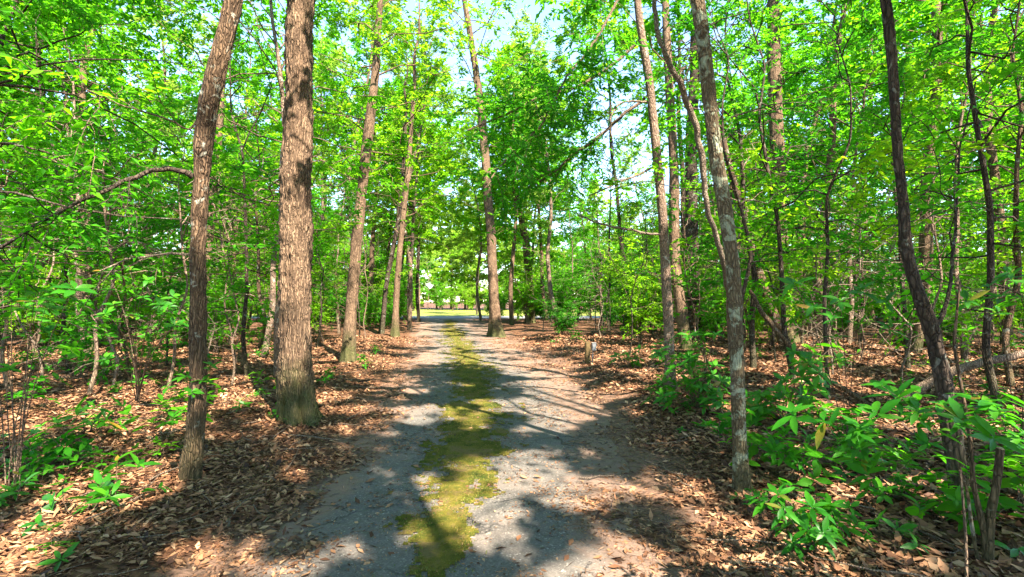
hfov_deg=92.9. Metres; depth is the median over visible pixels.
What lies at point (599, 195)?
spreading tree
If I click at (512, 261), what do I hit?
tall tree
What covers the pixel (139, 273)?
sapling
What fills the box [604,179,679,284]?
young tree
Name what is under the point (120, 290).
bare sapling
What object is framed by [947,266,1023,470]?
leaf shrub
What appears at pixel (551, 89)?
slim tree
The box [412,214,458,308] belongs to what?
spreading tree
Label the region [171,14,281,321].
tall tree
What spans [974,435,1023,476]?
seedling
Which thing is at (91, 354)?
seedling
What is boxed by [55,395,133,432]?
broad leaf plant
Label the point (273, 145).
young tree
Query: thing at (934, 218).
young tree
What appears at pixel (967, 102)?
tall tree
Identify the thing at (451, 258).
spreading tree
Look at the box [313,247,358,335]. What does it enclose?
sapling
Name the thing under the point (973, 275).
young tree
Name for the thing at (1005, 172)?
young tree
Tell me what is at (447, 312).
lawn
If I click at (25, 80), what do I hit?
tall tree
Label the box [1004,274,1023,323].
understory bush
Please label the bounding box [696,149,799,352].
sapling
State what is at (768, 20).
young tree
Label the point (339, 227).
sapling
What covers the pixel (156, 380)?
seedling
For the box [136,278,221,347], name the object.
understory bush
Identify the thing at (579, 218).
young tree
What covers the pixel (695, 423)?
seedling
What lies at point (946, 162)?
young tree
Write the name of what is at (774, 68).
grey tree
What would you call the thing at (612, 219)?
young tree
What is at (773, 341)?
sapling
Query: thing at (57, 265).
understory bush
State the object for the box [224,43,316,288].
tall tree
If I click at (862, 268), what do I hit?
bare sapling
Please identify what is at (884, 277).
understory bush
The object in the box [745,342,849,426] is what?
glossy shrub
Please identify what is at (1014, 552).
seedling
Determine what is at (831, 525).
seedling
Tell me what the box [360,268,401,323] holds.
understory bush
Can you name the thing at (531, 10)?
sky
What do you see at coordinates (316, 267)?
sapling
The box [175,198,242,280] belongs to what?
young tree
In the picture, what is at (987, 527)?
cut sapling
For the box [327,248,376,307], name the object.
understory bush
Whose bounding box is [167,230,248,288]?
young tree
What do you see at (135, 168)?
sapling
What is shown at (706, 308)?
sapling
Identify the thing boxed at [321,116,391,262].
tall tree
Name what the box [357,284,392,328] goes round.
understory bush
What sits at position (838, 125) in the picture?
tall tree
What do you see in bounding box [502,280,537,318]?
understory bush
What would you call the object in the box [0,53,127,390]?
sapling
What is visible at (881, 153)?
sapling
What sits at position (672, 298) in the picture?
sapling
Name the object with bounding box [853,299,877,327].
understory bush
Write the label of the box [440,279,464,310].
understory bush
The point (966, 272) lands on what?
sapling
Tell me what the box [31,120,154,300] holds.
young tree
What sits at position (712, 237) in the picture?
young tree
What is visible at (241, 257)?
young tree
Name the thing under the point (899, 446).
seedling
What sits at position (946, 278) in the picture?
sapling
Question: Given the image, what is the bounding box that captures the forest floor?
[0,302,1023,576]
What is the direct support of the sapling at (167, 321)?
on the forest floor
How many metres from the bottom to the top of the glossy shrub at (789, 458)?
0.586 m
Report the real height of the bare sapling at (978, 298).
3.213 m
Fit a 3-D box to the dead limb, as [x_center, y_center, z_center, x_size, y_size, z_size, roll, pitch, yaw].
[4.579,0.927,7.367,1.771,1.848,0.566,-1,-2,25]
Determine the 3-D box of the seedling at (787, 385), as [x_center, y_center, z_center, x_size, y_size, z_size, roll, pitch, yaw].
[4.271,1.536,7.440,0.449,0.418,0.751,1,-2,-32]
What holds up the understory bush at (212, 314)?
on the forest floor
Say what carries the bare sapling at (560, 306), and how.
on the forest floor
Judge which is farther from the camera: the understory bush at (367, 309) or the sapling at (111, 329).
the understory bush at (367, 309)
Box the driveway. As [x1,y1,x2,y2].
[226,318,666,576]
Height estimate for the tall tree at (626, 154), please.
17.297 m
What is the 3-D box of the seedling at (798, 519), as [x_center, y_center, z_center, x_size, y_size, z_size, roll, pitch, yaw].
[1.746,1.446,2.949,0.578,0.492,0.524,0,-1,0]
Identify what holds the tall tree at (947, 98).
on the forest floor
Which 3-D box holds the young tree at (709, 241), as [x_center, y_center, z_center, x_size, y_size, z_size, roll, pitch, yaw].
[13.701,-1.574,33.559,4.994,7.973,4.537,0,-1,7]
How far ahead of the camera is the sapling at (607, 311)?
21.68 m
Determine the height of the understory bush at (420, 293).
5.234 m
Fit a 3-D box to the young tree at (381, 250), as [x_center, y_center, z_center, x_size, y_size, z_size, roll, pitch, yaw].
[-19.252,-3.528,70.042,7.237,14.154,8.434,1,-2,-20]
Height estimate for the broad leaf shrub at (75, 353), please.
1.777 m
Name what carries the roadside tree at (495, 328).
on the forest floor
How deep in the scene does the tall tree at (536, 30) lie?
27.16 m
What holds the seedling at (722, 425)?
on the forest floor
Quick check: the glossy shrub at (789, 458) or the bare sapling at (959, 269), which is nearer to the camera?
the glossy shrub at (789, 458)
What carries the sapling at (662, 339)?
on the forest floor
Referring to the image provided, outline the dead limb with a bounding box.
[748,290,871,405]
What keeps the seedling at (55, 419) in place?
on the forest floor
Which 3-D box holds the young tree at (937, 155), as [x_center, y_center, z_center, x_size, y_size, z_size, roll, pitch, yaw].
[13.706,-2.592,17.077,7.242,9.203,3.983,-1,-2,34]
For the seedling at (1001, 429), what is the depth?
5.03 m
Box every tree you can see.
[0,0,156,141]
[0,0,190,275]
[0,0,221,337]
[0,0,242,482]
[0,0,244,349]
[0,0,279,338]
[0,9,189,372]
[0,13,188,339]
[0,14,71,110]
[0,17,39,241]
[0,19,188,353]
[0,34,117,276]
[0,36,68,185]
[0,41,151,218]
[0,78,59,234]
[0,89,70,272]
[6,157,107,309]
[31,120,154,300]
[36,0,383,376]
[55,144,134,281]
[60,0,217,330]
[68,172,185,325]
[98,69,193,243]
[112,0,367,343]
[115,55,251,248]
[121,0,411,377]
[126,118,188,248]
[141,0,385,357]
[141,115,278,331]
[144,207,232,289]
[152,79,349,347]
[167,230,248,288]
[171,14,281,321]
[171,154,278,304]
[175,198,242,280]
[177,86,277,258]
[178,222,263,310]
[183,156,276,327]
[210,0,506,362]
[212,166,268,320]
[217,46,388,306]
[218,190,278,317]
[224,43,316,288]
[238,23,393,321]
[247,188,347,305]
[262,193,346,286]
[267,185,343,283]
[268,200,335,308]
[273,0,324,426]
[277,0,466,324]
[278,31,384,304]
[311,0,426,237]
[312,151,347,277]
[312,170,391,333]
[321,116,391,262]
[325,25,477,333]
[327,233,363,258]
[330,233,368,287]
[333,0,492,336]
[336,237,378,267]
[339,26,474,330]
[347,86,484,320]
[355,50,470,321]
[361,223,404,283]
[362,216,394,268]
[363,101,433,266]
[364,214,424,308]
[367,131,447,286]
[369,20,488,319]
[376,242,404,270]
[379,0,596,337]
[386,198,449,307]
[392,194,445,307]
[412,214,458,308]
[414,0,693,388]
[418,253,444,309]
[420,185,502,308]
[423,204,481,308]
[431,124,504,320]
[434,40,600,322]
[442,267,461,309]
[444,190,518,309]
[445,165,513,314]
[447,140,530,258]
[449,41,573,324]
[457,260,482,305]
[468,5,598,326]
[473,185,538,308]
[488,40,581,269]
[490,52,590,319]
[498,207,562,293]
[527,0,689,327]
[527,0,767,349]
[530,218,554,281]
[539,232,574,301]
[544,190,603,316]
[550,179,627,309]
[552,144,634,320]
[553,189,639,324]
[553,215,606,283]
[555,126,656,329]
[555,224,598,314]
[557,0,783,341]
[565,0,811,314]
[571,229,602,310]
[573,204,630,312]
[581,199,644,322]
[595,197,682,334]
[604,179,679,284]
[606,126,679,260]
[610,207,648,305]
[623,0,790,351]
[626,188,683,281]
[631,0,910,368]
[641,179,713,323]
[646,0,729,350]
[652,0,932,379]
[654,132,772,333]
[656,152,752,272]
[665,115,806,341]
[680,179,759,280]
[682,0,909,342]
[690,0,752,494]
[697,52,793,253]
[697,133,772,265]
[697,138,764,260]
[699,138,794,274]
[700,220,720,274]
[701,2,859,226]
[704,0,962,327]
[709,0,1023,353]
[738,0,983,336]
[741,147,850,296]
[745,34,852,272]
[753,0,1023,368]
[757,0,924,343]
[761,30,965,327]
[763,0,985,289]
[789,176,898,329]
[794,80,1023,341]
[798,0,1023,411]
[827,0,1023,511]
[829,177,912,284]
[836,0,1023,344]
[848,0,1023,360]
[853,0,1023,385]
[856,127,1022,320]
[872,144,980,304]
[873,53,1002,228]
[875,18,1022,323]
[880,64,1023,325]
[886,0,1023,341]
[892,199,978,317]
[917,156,1023,328]
[936,2,1023,212]
[937,17,1023,240]
[949,11,1023,180]
[959,163,1023,325]
[995,0,1023,55]
[998,156,1021,193]
[999,154,1023,178]
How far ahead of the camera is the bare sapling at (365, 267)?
19.88 m
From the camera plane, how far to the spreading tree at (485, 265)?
85.03 m
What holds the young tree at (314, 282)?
on the forest floor
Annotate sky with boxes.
[8,0,1023,301]
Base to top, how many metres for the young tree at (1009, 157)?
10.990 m
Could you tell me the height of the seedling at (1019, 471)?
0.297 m
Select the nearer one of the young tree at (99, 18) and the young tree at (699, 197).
the young tree at (99, 18)
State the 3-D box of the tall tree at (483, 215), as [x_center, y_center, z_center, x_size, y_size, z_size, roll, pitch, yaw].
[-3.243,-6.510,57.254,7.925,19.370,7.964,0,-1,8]
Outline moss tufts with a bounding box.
[372,331,535,576]
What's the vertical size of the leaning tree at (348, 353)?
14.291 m
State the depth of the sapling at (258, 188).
15.93 m
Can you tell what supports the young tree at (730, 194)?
on the forest floor
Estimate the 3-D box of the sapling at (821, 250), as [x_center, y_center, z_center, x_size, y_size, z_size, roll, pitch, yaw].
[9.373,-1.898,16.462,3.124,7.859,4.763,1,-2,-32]
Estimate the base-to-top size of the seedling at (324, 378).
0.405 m
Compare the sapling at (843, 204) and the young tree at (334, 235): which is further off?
the young tree at (334, 235)
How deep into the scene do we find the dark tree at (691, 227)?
18.41 m
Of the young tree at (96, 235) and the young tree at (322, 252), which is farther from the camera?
the young tree at (322, 252)
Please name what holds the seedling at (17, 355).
on the forest floor
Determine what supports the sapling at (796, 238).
on the forest floor
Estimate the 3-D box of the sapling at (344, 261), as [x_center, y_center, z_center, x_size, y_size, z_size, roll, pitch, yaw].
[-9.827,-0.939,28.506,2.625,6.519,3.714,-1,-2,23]
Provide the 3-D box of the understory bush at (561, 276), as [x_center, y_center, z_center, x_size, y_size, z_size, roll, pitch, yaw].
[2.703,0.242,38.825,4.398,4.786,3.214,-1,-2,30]
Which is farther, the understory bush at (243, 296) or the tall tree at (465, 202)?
the tall tree at (465, 202)
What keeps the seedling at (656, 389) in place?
on the forest floor
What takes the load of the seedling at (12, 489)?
on the forest floor
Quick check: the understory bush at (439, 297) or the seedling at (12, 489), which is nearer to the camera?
the seedling at (12, 489)
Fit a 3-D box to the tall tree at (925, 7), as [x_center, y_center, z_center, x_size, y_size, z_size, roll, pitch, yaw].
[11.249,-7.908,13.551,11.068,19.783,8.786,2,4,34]
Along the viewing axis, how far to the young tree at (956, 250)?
11.77 m
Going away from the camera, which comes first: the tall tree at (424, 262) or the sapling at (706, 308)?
the sapling at (706, 308)
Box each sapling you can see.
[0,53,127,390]
[0,66,228,394]
[0,87,94,268]
[0,141,216,384]
[0,196,61,335]
[0,215,44,241]
[0,229,93,379]
[2,103,110,354]
[4,214,126,312]
[7,202,175,347]
[37,116,236,385]
[59,133,220,362]
[79,185,213,352]
[93,94,278,388]
[95,138,166,341]
[95,182,240,365]
[105,271,149,340]
[109,211,184,330]
[110,223,179,329]
[112,156,241,344]
[127,285,180,347]
[141,58,278,363]
[145,240,264,360]
[158,199,277,384]
[166,152,279,343]
[179,208,262,325]
[209,74,383,269]
[231,195,277,326]
[236,199,346,303]
[311,189,368,345]
[311,218,349,341]
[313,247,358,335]
[320,219,364,308]
[330,176,388,336]
[333,214,409,335]
[333,242,378,294]
[510,224,571,330]
[536,270,559,310]
[539,288,581,325]
[556,231,629,335]
[562,242,628,331]
[564,236,624,332]
[571,231,632,338]
[587,8,858,300]
[587,184,647,334]
[596,197,689,354]
[604,197,682,338]
[607,226,662,339]
[607,229,629,290]
[613,200,688,341]
[618,231,718,349]
[627,166,769,370]
[633,269,700,339]
[636,260,674,331]
[643,183,725,361]
[645,90,833,367]
[653,256,694,345]
[657,234,725,342]
[679,185,723,340]
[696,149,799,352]
[698,191,720,278]
[698,195,788,340]
[698,242,778,357]
[705,182,819,358]
[725,0,1011,393]
[745,100,892,358]
[758,242,846,357]
[760,125,869,342]
[766,250,823,341]
[769,169,961,375]
[772,157,858,319]
[778,216,867,343]
[783,180,896,352]
[787,181,836,333]
[800,119,889,355]
[800,160,1023,392]
[800,169,894,334]
[812,134,888,347]
[819,151,949,359]
[824,225,863,297]
[845,172,947,336]
[848,110,1023,374]
[875,184,946,341]
[895,254,974,307]
[914,178,995,317]
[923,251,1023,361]
[930,27,1023,269]
[933,213,984,301]
[934,157,1023,340]
[942,270,998,338]
[945,219,984,322]
[948,262,998,324]
[951,22,1023,241]
[953,281,1004,564]
[967,219,1022,353]
[978,233,1023,344]
[992,294,1023,349]
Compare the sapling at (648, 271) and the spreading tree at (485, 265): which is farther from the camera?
the spreading tree at (485, 265)
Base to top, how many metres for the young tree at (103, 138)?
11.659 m
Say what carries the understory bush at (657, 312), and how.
on the forest floor
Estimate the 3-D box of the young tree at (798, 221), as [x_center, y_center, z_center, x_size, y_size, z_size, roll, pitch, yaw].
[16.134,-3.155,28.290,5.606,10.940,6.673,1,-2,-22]
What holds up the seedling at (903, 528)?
on the forest floor
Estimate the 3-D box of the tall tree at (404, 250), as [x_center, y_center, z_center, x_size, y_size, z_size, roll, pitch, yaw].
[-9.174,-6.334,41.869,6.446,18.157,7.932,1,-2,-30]
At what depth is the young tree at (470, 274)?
84.80 m
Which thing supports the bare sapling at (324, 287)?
on the forest floor
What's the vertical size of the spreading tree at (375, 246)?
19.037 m
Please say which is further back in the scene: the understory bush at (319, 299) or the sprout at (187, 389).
the understory bush at (319, 299)
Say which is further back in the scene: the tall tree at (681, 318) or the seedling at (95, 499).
the tall tree at (681, 318)
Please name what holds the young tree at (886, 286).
on the forest floor
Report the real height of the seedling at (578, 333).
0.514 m
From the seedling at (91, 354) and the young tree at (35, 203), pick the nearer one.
the seedling at (91, 354)
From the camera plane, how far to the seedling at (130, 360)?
10.22 m
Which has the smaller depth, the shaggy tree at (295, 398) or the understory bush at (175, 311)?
the shaggy tree at (295, 398)
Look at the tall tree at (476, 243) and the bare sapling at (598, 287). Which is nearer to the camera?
the bare sapling at (598, 287)
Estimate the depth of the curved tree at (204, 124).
4.20 m
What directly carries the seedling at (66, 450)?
on the forest floor
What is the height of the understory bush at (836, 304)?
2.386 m
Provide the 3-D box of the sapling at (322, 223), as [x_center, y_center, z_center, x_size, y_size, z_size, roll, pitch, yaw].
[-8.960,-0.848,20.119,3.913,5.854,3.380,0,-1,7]
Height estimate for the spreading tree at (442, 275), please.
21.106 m
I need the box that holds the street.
[144,316,876,317]
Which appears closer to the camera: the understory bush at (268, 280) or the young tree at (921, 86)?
the young tree at (921, 86)
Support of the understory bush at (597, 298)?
on the forest floor
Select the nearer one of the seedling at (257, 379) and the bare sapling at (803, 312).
the seedling at (257, 379)
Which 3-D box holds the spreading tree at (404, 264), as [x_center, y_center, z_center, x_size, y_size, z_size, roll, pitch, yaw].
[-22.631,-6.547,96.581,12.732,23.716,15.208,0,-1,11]
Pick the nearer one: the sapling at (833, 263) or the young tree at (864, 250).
the sapling at (833, 263)
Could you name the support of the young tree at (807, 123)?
on the forest floor
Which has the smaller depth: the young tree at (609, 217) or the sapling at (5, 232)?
the sapling at (5, 232)
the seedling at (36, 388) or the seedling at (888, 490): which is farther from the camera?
the seedling at (36, 388)
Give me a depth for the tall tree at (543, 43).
41.64 m
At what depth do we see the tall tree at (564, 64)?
26.65 m
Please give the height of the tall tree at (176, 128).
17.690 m
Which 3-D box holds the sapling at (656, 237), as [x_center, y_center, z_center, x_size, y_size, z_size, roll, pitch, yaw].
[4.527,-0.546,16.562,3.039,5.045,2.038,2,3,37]
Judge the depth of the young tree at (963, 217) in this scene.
20.18 m
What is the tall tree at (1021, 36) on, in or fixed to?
on the forest floor
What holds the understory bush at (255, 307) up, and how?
on the forest floor
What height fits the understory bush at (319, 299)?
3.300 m
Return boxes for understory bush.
[0,217,101,351]
[16,305,69,345]
[48,258,139,346]
[119,291,147,330]
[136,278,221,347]
[160,294,230,329]
[178,258,263,352]
[210,245,268,316]
[211,265,276,328]
[248,292,269,317]
[252,254,278,297]
[310,265,346,334]
[310,280,331,322]
[322,276,365,323]
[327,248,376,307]
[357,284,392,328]
[357,294,378,324]
[359,243,395,319]
[360,257,406,307]
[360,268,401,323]
[363,300,414,328]
[379,268,417,323]
[401,275,420,303]
[413,280,427,309]
[426,281,452,309]
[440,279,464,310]
[458,281,478,309]
[475,289,515,316]
[478,280,502,309]
[485,230,557,323]
[498,274,508,307]
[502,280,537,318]
[504,280,565,319]
[529,298,582,334]
[531,262,571,319]
[533,283,578,313]
[544,259,578,300]
[545,261,601,322]
[579,251,629,320]
[595,234,691,345]
[595,248,649,317]
[596,272,637,325]
[596,301,622,325]
[615,270,659,333]
[638,223,711,322]
[643,287,673,330]
[685,287,726,334]
[686,267,744,341]
[700,257,750,294]
[716,203,835,345]
[725,281,764,336]
[802,272,862,332]
[809,282,846,332]
[837,290,887,330]
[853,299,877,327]
[861,250,908,306]
[862,288,892,320]
[871,282,913,324]
[875,286,911,319]
[881,280,955,343]
[925,285,1002,346]
[940,223,1013,321]
[978,255,1023,322]
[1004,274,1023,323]
[1015,307,1023,327]
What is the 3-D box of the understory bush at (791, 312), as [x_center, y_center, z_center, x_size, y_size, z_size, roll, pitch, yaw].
[8.182,-0.417,15.094,3.433,4.678,3.225,1,-2,-43]
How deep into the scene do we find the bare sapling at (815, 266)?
11.31 m
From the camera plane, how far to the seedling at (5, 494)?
3.68 m
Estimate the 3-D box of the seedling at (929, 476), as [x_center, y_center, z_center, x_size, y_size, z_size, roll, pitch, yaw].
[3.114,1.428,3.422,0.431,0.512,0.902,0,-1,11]
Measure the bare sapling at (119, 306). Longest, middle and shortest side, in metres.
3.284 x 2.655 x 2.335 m
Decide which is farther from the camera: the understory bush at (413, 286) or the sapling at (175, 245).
the understory bush at (413, 286)
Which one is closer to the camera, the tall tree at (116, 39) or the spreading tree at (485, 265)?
the tall tree at (116, 39)
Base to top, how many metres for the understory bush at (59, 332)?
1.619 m
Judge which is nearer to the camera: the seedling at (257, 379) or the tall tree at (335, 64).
the seedling at (257, 379)
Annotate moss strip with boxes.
[383,319,534,576]
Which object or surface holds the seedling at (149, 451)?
on the forest floor
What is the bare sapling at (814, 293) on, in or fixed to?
on the forest floor
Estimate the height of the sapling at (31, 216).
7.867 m
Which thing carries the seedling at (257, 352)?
on the forest floor
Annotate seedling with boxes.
[0,425,59,470]
[0,463,68,507]
[0,481,43,500]
[1,450,54,490]
[3,471,131,537]
[4,375,59,411]
[9,353,24,362]
[13,379,50,395]
[17,350,50,369]
[22,420,93,471]
[27,359,66,373]
[28,521,85,571]
[34,408,86,428]
[35,450,172,514]
[47,443,102,463]
[69,446,130,471]
[71,348,94,368]
[86,414,122,432]
[90,358,132,374]
[102,348,139,367]
[103,381,123,394]
[109,365,160,387]
[116,393,212,439]
[130,436,182,458]
[153,351,180,363]
[163,368,181,380]
[164,379,225,404]
[218,336,230,347]
[231,392,270,412]
[246,369,275,388]
[247,344,272,356]
[247,387,265,395]
[314,367,335,386]
[357,353,374,368]
[370,344,380,353]
[571,330,584,341]
[644,374,669,398]
[669,407,716,433]
[704,408,755,459]
[705,351,728,363]
[717,416,777,465]
[730,479,792,506]
[743,477,847,563]
[746,334,763,343]
[747,427,814,456]
[763,424,844,486]
[764,380,806,393]
[771,501,863,540]
[799,485,877,542]
[804,431,886,484]
[824,428,916,458]
[827,423,918,469]
[830,353,854,366]
[833,419,874,448]
[848,452,941,516]
[864,493,949,556]
[883,467,921,496]
[895,370,916,385]
[901,456,1005,519]
[905,464,1023,534]
[907,355,931,372]
[913,485,1023,556]
[918,485,961,520]
[935,388,1006,415]
[952,376,968,391]
[972,376,1013,397]
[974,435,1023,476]
[977,355,1003,372]
[978,442,1023,507]
[985,411,1023,445]
[986,394,1023,419]
[987,414,1017,435]
[991,337,1023,347]
[991,464,1023,496]
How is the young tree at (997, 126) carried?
on the forest floor
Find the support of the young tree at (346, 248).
on the forest floor
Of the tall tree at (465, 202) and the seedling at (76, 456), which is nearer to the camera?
the seedling at (76, 456)
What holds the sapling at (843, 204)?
on the forest floor
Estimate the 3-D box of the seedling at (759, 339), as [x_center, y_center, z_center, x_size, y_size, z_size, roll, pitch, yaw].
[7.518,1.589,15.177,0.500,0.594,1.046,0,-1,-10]
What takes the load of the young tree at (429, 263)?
on the forest floor
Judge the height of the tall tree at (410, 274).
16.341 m
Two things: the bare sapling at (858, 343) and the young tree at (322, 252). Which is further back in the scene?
the young tree at (322, 252)
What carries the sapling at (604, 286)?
on the forest floor
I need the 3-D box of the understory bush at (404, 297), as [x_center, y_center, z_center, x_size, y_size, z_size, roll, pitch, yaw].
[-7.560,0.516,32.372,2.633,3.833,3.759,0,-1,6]
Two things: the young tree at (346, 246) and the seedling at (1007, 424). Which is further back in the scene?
the young tree at (346, 246)
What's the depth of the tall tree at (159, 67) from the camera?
18.62 m
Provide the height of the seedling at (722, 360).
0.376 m
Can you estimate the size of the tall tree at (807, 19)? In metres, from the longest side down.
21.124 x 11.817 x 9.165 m
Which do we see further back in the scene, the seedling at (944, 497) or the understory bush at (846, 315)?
the understory bush at (846, 315)
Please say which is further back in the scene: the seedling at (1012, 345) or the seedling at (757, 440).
the seedling at (1012, 345)
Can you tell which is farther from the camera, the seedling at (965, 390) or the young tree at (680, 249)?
the young tree at (680, 249)
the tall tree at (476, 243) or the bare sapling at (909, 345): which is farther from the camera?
the tall tree at (476, 243)
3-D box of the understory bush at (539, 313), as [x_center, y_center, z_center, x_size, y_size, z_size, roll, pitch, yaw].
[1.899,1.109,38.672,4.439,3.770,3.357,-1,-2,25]
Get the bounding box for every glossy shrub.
[634,330,730,414]
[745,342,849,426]
[759,412,854,476]
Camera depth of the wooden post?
11.77 m
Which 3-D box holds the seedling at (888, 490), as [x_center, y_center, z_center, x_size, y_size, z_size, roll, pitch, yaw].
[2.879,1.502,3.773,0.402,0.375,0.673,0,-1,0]
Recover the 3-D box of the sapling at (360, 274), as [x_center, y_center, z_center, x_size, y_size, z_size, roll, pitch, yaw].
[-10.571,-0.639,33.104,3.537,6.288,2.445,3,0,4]
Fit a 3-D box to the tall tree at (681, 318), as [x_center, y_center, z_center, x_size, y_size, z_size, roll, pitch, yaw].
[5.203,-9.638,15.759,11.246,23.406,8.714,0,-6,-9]
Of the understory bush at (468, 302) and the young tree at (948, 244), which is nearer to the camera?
the young tree at (948, 244)
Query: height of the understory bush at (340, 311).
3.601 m
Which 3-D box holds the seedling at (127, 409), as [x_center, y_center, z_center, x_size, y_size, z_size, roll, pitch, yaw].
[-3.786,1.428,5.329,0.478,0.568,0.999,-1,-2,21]
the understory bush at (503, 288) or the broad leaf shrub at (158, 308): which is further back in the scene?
the understory bush at (503, 288)
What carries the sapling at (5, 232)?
on the forest floor
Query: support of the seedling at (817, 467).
on the forest floor
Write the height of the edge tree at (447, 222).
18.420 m
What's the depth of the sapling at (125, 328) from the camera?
17.35 m
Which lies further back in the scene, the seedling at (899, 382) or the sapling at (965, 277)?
the sapling at (965, 277)
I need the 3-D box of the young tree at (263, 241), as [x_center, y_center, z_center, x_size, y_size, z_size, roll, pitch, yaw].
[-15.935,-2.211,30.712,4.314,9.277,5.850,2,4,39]
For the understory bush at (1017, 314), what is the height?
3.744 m
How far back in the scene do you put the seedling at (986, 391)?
7.04 m
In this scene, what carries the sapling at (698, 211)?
on the forest floor
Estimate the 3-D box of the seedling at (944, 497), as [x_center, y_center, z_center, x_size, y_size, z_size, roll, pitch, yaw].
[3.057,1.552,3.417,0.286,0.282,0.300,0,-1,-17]
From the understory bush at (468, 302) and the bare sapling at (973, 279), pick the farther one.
the understory bush at (468, 302)
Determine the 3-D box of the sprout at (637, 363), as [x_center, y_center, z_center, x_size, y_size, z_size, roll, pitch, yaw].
[2.625,1.626,11.020,0.740,0.461,0.783,1,-2,-27]
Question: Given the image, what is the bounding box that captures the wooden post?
[585,342,595,363]
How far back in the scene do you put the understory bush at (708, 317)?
20.69 m
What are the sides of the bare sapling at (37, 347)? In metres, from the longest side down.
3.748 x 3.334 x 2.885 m
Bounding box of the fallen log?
[906,349,1023,396]
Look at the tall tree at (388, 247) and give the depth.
38.94 m
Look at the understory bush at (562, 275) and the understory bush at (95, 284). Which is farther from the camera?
the understory bush at (562, 275)
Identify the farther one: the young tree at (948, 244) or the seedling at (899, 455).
the young tree at (948, 244)
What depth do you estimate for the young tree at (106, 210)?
23.62 m
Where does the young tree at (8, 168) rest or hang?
on the forest floor
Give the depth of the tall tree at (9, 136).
20.85 m
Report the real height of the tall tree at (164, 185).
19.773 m
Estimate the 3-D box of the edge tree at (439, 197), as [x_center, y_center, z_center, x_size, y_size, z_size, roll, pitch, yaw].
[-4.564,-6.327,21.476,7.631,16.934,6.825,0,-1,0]
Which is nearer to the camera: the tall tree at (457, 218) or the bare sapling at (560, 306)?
the bare sapling at (560, 306)
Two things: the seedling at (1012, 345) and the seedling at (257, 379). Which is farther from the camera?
the seedling at (1012, 345)
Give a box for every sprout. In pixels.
[162,354,221,467]
[268,409,286,419]
[609,351,643,366]
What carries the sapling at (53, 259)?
on the forest floor
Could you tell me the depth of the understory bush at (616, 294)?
28.19 m
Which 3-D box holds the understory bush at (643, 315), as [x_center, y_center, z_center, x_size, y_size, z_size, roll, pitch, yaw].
[4.150,0.095,15.937,3.137,3.708,2.713,3,-1,8]
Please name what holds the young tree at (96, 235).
on the forest floor
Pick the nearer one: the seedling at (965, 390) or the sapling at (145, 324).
the seedling at (965, 390)
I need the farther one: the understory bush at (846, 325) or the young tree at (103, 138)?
the understory bush at (846, 325)
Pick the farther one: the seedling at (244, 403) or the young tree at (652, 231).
the young tree at (652, 231)
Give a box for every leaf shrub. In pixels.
[0,280,97,499]
[94,265,188,401]
[771,378,1023,576]
[775,277,905,452]
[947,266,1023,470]
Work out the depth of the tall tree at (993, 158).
16.17 m
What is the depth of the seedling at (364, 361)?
11.10 m
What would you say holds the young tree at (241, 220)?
on the forest floor
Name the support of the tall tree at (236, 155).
on the forest floor
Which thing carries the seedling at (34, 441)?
on the forest floor
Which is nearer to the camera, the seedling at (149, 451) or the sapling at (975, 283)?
the seedling at (149, 451)
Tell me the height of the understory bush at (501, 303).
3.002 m
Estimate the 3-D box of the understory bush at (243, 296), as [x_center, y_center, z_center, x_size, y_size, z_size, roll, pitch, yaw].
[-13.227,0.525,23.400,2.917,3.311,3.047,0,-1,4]
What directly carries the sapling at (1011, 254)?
on the forest floor
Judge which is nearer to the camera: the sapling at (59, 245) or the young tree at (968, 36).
the young tree at (968, 36)
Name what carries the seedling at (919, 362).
on the forest floor
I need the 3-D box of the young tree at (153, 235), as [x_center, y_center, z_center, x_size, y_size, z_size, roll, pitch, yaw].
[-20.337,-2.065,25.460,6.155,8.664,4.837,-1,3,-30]
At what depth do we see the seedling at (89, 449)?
4.46 m
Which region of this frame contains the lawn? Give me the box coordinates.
[144,309,599,315]
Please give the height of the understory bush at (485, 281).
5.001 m
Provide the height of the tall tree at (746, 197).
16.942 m
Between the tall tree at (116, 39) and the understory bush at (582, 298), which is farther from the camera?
the understory bush at (582, 298)
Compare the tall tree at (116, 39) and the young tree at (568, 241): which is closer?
the tall tree at (116, 39)
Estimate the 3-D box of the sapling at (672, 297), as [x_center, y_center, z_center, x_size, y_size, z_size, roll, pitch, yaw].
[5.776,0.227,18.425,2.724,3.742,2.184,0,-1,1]
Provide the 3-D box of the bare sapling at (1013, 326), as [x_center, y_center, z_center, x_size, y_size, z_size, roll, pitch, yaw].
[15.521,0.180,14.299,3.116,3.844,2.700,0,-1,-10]
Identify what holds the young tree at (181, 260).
on the forest floor
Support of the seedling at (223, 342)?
on the forest floor
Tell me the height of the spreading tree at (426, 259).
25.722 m
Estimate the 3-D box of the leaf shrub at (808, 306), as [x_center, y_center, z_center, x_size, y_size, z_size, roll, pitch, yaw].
[2.705,0.818,3.953,2.283,1.775,0.675,1,-2,-40]
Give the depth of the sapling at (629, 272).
19.01 m
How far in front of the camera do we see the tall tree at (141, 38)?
14.38 m
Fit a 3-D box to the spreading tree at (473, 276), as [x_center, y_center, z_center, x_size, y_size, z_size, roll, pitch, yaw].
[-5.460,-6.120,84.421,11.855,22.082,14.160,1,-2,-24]
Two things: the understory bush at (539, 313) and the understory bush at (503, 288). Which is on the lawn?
the understory bush at (503, 288)

